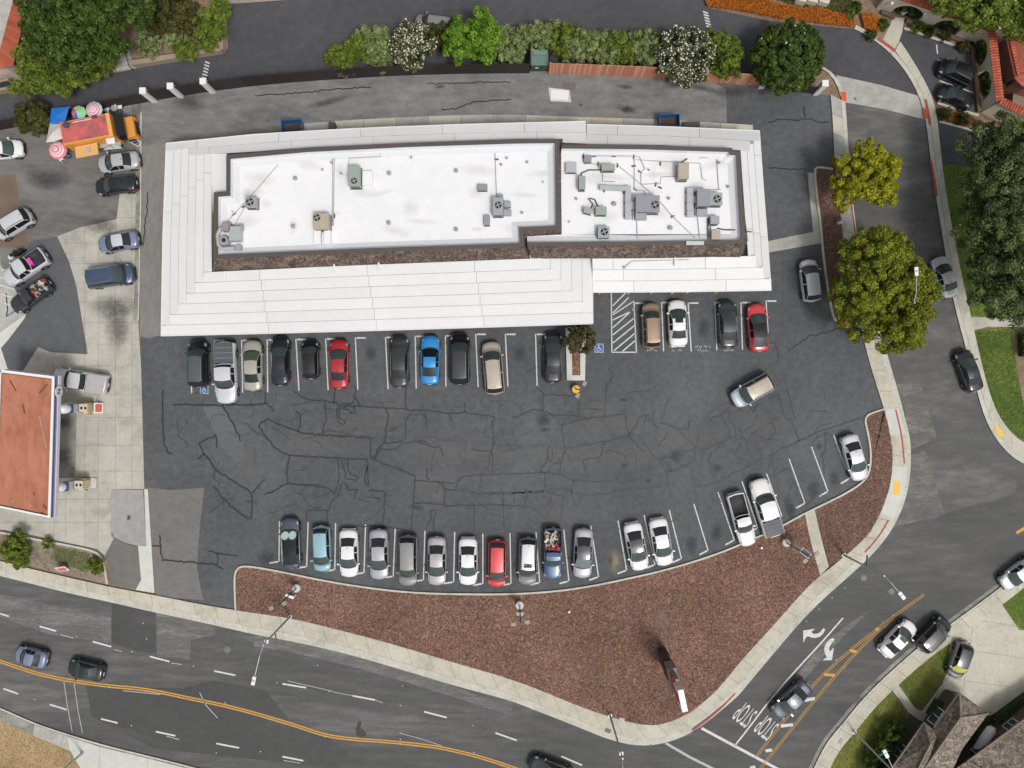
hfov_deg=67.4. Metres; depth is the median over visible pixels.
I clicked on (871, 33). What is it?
garden tuft
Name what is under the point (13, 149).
sedan car
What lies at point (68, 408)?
pump totem
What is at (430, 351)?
sedan car
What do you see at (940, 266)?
sedan car
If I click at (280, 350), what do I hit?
sedan car
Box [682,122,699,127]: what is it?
pallet stack
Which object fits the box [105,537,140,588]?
worn pavement
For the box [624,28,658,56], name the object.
hedge bush
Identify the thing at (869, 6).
garden soil
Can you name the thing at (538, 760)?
driving car
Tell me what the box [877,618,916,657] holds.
driving car
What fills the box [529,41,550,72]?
fence bay
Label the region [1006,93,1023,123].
garden terrace
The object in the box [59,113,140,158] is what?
food truck
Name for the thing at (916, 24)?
garden tuft
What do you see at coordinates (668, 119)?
dumpster
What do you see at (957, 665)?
hatchback car
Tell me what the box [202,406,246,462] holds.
worn pavement
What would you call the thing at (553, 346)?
sedan car
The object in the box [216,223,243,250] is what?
duct cluster
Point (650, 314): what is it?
parked suv
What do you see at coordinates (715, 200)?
rooftop unit
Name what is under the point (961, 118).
garden tuft
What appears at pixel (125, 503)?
worn pavement
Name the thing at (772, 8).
orange flowers
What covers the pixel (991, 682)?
house driveway
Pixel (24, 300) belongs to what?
pickup truck
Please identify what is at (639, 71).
board fence
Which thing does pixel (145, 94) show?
fence post
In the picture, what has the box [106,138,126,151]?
awning
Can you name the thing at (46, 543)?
bush
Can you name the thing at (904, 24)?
garden soil
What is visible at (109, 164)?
sedan car
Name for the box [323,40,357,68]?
hedge bush
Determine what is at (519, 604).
lot lamp
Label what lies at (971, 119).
orange flowers
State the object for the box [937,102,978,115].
kerb
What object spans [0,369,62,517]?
fuel canopy
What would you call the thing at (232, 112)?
alley pavement
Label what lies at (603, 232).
rooftop unit
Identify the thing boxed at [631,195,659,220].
rooftop unit
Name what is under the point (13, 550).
clipped bush
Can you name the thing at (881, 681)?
kerb
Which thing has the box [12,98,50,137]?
corner tree
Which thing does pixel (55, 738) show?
sidewalk
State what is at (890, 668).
gutter
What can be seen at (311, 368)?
hatchback car
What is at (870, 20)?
orange flowers
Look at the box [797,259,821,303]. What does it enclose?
hatchback car
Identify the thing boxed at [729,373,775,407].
driving suv
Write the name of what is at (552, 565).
pickup truck
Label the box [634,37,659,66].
hedge bush
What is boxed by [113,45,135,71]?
garden steps
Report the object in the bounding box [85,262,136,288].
minivan
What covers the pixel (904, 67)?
kerb
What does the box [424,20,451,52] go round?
hedge bush
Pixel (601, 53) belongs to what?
hedge bush
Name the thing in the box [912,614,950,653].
parked suv
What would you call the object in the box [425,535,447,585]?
sedan car
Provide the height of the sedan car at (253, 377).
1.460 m
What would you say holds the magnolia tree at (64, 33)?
on the garden soil at (164, 51)
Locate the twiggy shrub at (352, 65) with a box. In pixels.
[327,48,357,78]
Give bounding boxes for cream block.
[228,0,275,3]
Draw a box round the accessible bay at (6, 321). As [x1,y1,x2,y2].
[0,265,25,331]
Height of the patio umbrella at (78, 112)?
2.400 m
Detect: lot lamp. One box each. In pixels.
[268,583,300,609]
[511,600,529,626]
[572,381,586,397]
[781,538,819,563]
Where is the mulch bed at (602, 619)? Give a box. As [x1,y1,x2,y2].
[235,516,819,724]
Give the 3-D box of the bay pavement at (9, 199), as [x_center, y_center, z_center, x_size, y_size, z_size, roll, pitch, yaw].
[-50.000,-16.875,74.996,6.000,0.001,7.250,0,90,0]
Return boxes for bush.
[0,527,30,569]
[41,536,54,548]
[86,557,103,574]
[134,28,163,60]
[145,0,200,41]
[162,25,183,50]
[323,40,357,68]
[339,32,372,62]
[354,24,394,62]
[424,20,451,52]
[475,19,516,56]
[494,34,525,65]
[513,21,545,51]
[528,18,560,49]
[545,21,583,62]
[559,28,597,63]
[585,27,623,64]
[599,30,637,65]
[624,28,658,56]
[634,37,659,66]
[643,32,670,58]
[861,719,909,767]
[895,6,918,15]
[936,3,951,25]
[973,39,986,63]
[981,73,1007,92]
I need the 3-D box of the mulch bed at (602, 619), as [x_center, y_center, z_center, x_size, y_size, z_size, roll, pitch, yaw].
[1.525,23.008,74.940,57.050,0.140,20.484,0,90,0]
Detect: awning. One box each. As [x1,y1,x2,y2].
[46,124,61,143]
[49,106,72,124]
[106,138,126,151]
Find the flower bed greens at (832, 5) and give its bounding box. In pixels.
[778,0,852,15]
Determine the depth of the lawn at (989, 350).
74.95 m
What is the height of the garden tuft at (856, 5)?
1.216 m
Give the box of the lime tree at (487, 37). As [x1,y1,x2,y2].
[441,5,503,66]
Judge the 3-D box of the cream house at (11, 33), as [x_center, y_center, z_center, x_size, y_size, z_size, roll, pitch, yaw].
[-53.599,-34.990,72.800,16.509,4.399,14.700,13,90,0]
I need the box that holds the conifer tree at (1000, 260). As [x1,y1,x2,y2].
[949,196,1023,331]
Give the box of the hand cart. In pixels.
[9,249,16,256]
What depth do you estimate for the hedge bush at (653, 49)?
72.33 m
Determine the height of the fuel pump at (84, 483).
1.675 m
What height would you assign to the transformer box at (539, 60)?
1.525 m
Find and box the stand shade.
[81,104,122,114]
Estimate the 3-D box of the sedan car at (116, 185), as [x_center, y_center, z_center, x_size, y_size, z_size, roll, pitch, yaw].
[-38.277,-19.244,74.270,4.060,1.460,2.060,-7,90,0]
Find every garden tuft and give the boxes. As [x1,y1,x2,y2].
[845,7,855,20]
[850,0,862,13]
[865,29,877,42]
[877,18,890,31]
[909,18,925,34]
[923,25,935,38]
[936,107,952,120]
[937,26,953,42]
[954,41,969,53]
[955,111,969,124]
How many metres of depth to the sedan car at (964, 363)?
73.98 m
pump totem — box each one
[58,479,78,492]
[61,403,78,413]
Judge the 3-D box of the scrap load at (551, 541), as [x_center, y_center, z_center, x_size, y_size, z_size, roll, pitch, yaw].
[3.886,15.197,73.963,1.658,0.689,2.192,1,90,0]
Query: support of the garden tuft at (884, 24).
on the garden soil at (869, 6)
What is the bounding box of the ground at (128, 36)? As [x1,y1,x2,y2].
[0,0,1023,594]
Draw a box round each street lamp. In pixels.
[64,751,83,767]
[251,614,291,685]
[608,713,623,767]
[841,553,905,599]
[852,730,892,767]
[906,267,918,304]
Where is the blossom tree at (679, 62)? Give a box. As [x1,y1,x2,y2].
[654,23,716,88]
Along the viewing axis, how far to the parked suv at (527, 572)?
73.56 m
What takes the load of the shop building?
on the parking lot at (636, 430)
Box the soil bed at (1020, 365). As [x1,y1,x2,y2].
[1012,330,1023,402]
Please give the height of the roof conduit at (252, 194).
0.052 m
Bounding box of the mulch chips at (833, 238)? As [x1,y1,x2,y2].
[817,169,853,321]
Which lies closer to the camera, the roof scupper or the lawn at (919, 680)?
the roof scupper
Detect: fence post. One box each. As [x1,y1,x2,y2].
[139,87,156,102]
[167,83,183,97]
[200,78,215,93]
[813,80,828,95]
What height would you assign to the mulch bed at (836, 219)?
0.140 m
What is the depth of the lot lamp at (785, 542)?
71.70 m
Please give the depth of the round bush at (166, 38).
73.48 m
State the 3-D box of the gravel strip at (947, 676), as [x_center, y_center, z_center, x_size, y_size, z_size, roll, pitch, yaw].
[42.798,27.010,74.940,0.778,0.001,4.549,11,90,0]
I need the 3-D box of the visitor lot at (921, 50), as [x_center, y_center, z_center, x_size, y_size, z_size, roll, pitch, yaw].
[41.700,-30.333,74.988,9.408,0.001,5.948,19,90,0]
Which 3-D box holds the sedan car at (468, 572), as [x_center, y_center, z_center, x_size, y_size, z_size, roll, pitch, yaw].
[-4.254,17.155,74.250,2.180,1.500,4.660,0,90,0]
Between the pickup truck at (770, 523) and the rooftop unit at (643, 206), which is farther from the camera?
the pickup truck at (770, 523)
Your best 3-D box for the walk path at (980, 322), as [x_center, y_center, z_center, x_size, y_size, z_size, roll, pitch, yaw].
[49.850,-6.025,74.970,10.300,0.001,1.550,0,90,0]
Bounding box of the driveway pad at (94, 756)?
[68,737,183,767]
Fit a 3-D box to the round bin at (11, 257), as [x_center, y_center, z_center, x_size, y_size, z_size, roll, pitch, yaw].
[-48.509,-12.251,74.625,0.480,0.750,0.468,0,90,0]
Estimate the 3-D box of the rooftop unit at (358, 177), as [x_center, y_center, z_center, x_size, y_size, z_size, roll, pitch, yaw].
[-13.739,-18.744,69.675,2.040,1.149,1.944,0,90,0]
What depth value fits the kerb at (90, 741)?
74.87 m
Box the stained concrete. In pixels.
[59,413,76,477]
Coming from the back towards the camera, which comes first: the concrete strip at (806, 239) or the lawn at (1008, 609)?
the concrete strip at (806, 239)
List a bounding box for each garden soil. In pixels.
[42,0,216,71]
[768,0,914,39]
[903,16,980,112]
[937,106,1003,132]
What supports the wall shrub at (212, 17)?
on the garden soil at (164, 51)
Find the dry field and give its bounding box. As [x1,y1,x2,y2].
[0,721,79,767]
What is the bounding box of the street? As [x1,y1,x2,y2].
[710,461,1023,767]
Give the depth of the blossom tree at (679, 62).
71.33 m
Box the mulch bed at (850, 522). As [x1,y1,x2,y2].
[815,410,892,565]
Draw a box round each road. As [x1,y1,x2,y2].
[0,97,1023,767]
[838,83,1017,550]
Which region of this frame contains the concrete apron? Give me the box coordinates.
[836,75,924,118]
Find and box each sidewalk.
[0,328,906,738]
[0,710,186,767]
[817,583,1023,767]
[830,92,856,291]
[876,37,1023,458]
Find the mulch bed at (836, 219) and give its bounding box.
[816,168,856,324]
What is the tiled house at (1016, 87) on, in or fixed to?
on the patio
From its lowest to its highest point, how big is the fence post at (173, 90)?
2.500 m
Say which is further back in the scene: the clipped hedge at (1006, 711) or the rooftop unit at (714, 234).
the clipped hedge at (1006, 711)
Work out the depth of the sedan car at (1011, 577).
74.10 m
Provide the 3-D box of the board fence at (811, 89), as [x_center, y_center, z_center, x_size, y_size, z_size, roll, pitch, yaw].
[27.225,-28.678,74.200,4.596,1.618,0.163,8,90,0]
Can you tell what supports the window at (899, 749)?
in the shingle house at (941, 736)
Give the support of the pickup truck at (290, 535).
on the parking lot at (636, 430)
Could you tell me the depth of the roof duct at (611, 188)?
69.72 m
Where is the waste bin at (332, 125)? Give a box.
[329,122,336,128]
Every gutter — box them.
[0,331,910,744]
[809,583,999,767]
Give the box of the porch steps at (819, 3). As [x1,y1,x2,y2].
[793,0,829,6]
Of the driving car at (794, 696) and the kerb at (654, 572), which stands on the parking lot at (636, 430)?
the kerb at (654, 572)
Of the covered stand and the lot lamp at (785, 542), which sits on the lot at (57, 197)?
the covered stand
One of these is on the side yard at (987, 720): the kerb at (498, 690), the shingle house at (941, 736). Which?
the shingle house at (941, 736)
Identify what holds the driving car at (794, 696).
on the street
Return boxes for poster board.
[55,566,69,571]
[94,403,102,412]
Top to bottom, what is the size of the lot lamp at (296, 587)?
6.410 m
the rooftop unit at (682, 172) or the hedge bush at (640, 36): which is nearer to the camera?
the rooftop unit at (682, 172)
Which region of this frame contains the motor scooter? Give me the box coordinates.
[15,247,27,255]
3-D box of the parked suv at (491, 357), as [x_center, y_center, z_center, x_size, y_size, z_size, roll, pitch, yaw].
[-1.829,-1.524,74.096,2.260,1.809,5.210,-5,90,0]
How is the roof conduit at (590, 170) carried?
on the shop building
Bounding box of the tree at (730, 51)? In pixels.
[702,27,745,80]
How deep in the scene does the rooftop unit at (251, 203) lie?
69.34 m
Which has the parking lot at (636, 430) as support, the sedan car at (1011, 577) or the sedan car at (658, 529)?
the sedan car at (658, 529)
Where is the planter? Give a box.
[565,327,585,379]
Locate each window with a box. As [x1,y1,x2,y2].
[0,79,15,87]
[894,743,905,757]
[927,707,943,724]
[970,745,986,753]
[1002,718,1017,729]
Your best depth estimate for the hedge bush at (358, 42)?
72.62 m
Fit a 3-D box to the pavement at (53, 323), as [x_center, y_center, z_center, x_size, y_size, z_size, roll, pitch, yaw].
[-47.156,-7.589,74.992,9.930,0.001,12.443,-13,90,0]
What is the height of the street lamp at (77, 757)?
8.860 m
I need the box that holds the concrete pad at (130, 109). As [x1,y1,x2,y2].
[123,104,137,113]
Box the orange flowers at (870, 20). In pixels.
[860,13,880,31]
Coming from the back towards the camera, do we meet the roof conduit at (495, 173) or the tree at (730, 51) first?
the tree at (730, 51)
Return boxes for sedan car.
[0,137,25,159]
[95,174,139,196]
[98,151,141,174]
[98,230,141,254]
[240,340,264,390]
[268,337,291,385]
[327,339,349,388]
[337,528,359,576]
[367,528,389,579]
[388,336,409,387]
[419,335,440,384]
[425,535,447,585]
[456,536,478,584]
[542,332,564,382]
[572,527,593,577]
[623,520,649,570]
[648,516,674,565]
[666,300,688,346]
[716,300,739,348]
[745,303,769,352]
[838,432,869,481]
[928,256,958,299]
[935,83,974,111]
[951,348,982,393]
[997,556,1023,589]
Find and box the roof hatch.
[565,162,575,173]
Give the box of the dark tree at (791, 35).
[748,17,825,96]
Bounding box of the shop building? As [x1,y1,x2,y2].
[161,121,771,335]
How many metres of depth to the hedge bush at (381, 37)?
72.77 m
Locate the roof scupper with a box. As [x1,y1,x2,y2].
[686,241,703,244]
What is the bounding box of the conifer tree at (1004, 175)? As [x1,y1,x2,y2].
[955,109,1023,220]
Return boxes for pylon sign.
[657,647,687,711]
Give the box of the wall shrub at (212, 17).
[172,0,231,62]
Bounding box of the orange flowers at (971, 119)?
[942,108,984,127]
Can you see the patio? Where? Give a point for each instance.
(1000, 38)
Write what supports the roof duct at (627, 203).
on the shop building
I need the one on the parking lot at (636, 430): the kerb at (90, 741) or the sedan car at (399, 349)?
the sedan car at (399, 349)
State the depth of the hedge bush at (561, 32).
72.83 m
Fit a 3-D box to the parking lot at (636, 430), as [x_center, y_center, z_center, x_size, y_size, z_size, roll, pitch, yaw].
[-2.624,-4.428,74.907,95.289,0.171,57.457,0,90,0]
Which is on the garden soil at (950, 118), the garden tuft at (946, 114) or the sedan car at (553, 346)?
the garden tuft at (946, 114)
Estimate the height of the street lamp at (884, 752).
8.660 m
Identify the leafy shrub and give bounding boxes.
[6,40,73,101]
[64,35,120,88]
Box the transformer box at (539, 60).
[531,50,548,70]
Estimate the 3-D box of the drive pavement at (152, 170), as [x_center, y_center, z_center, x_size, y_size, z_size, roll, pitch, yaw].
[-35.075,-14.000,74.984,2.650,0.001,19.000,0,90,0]
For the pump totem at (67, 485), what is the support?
on the forecourt slab
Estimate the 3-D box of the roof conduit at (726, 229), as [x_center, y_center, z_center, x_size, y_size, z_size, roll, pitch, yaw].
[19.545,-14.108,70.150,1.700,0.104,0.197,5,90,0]
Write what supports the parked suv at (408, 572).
on the parking lot at (636, 430)
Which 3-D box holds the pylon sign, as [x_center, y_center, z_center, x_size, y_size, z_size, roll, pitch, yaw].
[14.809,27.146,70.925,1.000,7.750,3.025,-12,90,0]
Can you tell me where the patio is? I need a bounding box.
[947,1,1023,130]
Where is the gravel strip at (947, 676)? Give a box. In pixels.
[943,639,955,682]
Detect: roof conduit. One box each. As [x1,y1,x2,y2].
[228,165,277,222]
[332,159,332,225]
[333,158,334,225]
[495,155,496,196]
[580,169,600,175]
[634,160,706,188]
[660,202,695,238]
[717,228,734,230]
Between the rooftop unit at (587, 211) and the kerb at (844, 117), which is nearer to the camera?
the rooftop unit at (587, 211)
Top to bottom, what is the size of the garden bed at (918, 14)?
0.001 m
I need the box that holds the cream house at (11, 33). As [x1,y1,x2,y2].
[0,0,42,87]
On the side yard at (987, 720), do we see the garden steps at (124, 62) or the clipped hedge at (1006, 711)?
the clipped hedge at (1006, 711)
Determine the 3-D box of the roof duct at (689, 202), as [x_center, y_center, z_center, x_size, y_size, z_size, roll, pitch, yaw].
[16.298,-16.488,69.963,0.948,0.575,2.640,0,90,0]
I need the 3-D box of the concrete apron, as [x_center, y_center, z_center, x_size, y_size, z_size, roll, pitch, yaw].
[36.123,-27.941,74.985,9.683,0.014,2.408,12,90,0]
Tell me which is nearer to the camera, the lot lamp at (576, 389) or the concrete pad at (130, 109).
the lot lamp at (576, 389)
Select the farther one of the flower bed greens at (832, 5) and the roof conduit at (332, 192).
the flower bed greens at (832, 5)
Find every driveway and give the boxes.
[0,0,917,119]
[948,605,1023,716]
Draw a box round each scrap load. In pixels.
[29,279,48,297]
[544,531,560,551]
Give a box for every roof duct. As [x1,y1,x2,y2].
[599,185,624,193]
[624,186,633,219]
[685,188,695,217]
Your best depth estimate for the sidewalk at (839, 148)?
74.86 m
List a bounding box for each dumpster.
[281,119,304,131]
[657,113,679,126]
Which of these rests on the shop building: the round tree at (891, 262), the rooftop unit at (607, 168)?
the rooftop unit at (607, 168)
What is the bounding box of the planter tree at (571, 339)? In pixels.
[563,324,595,354]
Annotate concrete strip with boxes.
[136,489,153,592]
[768,173,820,251]
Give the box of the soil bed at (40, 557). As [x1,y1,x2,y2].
[11,538,105,583]
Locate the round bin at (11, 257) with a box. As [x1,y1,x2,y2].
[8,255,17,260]
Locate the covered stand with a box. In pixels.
[104,142,126,152]
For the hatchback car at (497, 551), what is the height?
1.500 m
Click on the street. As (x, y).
(949, 567)
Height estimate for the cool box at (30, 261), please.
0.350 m
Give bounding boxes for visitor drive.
[939,123,1002,166]
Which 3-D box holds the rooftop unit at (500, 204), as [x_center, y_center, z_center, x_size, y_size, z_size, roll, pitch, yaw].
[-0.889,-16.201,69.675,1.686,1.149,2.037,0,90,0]
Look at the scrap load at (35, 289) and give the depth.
73.89 m
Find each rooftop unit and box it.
[245,197,258,209]
[313,213,331,244]
[348,166,372,189]
[477,184,486,191]
[484,215,489,226]
[493,194,510,217]
[578,176,585,191]
[583,207,591,215]
[584,155,591,163]
[595,207,606,216]
[597,226,609,238]
[600,164,614,172]
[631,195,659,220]
[676,163,688,181]
[693,189,709,216]
[707,216,718,239]
[708,193,721,207]
[710,230,719,239]
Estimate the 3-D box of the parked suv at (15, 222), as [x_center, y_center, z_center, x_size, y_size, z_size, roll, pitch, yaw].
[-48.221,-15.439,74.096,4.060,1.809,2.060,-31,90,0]
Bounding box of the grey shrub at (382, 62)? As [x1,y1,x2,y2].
[364,46,392,74]
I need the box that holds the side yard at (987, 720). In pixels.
[920,689,998,767]
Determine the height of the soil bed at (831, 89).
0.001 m
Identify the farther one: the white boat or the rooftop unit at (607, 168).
the white boat
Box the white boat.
[970,725,995,755]
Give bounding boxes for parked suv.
[0,207,36,241]
[184,340,211,387]
[396,534,418,585]
[414,11,453,29]
[448,333,470,384]
[480,341,504,395]
[517,536,538,584]
[640,303,662,348]
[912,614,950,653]
[935,57,975,88]
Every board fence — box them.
[0,94,149,129]
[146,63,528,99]
[548,62,758,85]
[776,84,818,93]
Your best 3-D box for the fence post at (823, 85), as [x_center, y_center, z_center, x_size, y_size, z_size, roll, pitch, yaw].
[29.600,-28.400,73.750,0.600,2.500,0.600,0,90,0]
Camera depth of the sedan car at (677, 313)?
73.95 m
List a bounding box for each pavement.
[0,174,28,247]
[0,314,25,369]
[1,233,85,370]
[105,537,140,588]
[110,489,145,545]
[140,143,165,337]
[141,72,726,335]
[146,488,203,599]
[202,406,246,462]
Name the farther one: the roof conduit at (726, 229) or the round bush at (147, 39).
the round bush at (147, 39)
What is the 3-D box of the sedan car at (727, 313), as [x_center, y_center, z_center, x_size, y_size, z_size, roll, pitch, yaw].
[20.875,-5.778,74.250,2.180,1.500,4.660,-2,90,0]
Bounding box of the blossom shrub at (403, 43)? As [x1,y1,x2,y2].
[388,18,437,72]
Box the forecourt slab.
[0,193,143,554]
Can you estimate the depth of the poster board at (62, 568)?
74.33 m
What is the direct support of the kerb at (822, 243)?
on the parking lot at (636, 430)
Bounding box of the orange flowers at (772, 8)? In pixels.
[705,0,855,26]
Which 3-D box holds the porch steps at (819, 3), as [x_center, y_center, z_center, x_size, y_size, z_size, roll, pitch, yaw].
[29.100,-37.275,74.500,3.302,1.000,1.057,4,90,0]
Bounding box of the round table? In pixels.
[111,105,117,110]
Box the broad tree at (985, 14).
[928,0,1023,41]
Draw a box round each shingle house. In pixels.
[887,690,988,767]
[956,705,1023,767]
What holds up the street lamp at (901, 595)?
on the mulch bed at (850, 522)
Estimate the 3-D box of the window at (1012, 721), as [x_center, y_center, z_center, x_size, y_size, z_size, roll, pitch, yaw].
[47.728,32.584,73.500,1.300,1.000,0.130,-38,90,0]
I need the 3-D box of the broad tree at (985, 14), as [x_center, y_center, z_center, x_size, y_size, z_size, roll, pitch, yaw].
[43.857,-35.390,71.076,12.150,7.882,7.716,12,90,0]
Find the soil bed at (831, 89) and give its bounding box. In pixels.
[813,70,839,96]
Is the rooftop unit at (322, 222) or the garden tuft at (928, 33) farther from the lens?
the garden tuft at (928, 33)
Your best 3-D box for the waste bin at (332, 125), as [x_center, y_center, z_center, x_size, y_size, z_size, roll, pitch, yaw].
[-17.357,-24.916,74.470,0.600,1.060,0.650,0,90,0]
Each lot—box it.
[0,44,972,609]
[0,104,144,560]
[900,29,974,112]
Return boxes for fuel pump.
[59,477,96,489]
[64,401,101,413]
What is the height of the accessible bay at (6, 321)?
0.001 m
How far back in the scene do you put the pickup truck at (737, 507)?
74.06 m
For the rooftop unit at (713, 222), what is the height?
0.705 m
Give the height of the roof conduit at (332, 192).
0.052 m
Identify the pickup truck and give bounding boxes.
[2,247,52,286]
[10,276,55,313]
[53,368,110,394]
[212,341,239,403]
[278,517,302,568]
[542,526,563,579]
[726,491,755,546]
[747,476,784,537]
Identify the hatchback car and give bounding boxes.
[299,340,320,378]
[310,524,332,571]
[486,538,507,586]
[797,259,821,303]
[944,639,973,678]
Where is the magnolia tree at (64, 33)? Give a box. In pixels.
[12,0,156,81]
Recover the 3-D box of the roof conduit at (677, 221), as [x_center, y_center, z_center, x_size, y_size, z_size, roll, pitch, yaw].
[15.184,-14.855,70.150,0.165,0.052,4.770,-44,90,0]
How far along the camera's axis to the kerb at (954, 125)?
74.88 m
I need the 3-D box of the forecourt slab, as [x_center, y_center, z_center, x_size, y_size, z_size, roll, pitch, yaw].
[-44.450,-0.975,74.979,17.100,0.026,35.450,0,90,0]
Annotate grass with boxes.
[0,721,78,767]
[54,546,90,571]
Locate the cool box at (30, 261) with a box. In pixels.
[26,257,34,265]
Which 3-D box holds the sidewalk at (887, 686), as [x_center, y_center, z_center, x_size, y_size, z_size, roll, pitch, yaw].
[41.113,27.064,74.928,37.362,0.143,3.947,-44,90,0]
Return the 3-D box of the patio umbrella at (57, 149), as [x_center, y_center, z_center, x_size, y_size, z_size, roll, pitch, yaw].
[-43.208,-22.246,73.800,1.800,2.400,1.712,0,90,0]
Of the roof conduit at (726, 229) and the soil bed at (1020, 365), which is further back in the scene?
the soil bed at (1020, 365)
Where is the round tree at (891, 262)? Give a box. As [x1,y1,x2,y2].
[825,224,943,354]
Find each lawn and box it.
[831,692,908,767]
[899,644,948,709]
[942,164,1023,316]
[975,328,1023,440]
[1003,588,1023,629]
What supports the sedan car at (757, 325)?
on the parking lot at (636, 430)
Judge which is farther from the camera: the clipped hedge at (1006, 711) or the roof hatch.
the clipped hedge at (1006, 711)
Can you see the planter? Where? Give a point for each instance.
(575, 365)
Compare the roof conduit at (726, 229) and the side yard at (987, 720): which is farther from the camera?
the side yard at (987, 720)
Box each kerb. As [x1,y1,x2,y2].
[0,336,906,741]
[0,531,108,583]
[0,707,197,767]
[234,408,885,609]
[813,586,1001,767]
[814,166,857,326]
[822,67,842,96]
[841,100,855,233]
[854,25,1023,463]
[904,27,968,50]
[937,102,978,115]
[939,120,971,130]
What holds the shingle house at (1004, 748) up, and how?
on the side yard at (987, 720)
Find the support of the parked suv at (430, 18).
on the driveway at (276, 37)
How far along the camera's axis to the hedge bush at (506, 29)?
72.83 m
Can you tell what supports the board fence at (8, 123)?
on the lot at (57, 197)
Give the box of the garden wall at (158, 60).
[0,0,227,94]
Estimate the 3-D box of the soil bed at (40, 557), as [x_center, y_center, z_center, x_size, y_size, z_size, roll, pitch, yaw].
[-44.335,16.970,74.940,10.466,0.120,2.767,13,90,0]
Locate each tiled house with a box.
[998,30,1023,85]
[1003,77,1023,97]
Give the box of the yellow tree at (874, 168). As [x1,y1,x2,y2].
[829,137,902,213]
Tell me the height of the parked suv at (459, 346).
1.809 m
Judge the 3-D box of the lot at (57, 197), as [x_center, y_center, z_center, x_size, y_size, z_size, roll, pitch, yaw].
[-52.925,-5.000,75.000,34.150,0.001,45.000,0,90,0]
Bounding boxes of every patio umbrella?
[48,141,71,158]
[71,106,85,118]
[86,101,102,116]
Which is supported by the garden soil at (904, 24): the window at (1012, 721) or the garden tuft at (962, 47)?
the garden tuft at (962, 47)
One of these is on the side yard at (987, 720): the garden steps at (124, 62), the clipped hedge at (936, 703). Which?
the clipped hedge at (936, 703)
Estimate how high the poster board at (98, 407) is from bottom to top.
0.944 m
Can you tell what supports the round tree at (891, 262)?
on the sidewalk at (839, 148)
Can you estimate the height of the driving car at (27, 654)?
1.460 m
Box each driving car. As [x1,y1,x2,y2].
[15,644,50,668]
[68,657,106,681]
[527,753,571,767]
[769,678,811,718]
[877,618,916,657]
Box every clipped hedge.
[926,698,943,717]
[991,692,1023,724]
[1017,332,1023,357]
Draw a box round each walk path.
[304,115,752,130]
[805,510,828,575]
[883,17,903,52]
[893,679,956,721]
[971,317,1023,329]
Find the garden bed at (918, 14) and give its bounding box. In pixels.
[894,0,990,98]

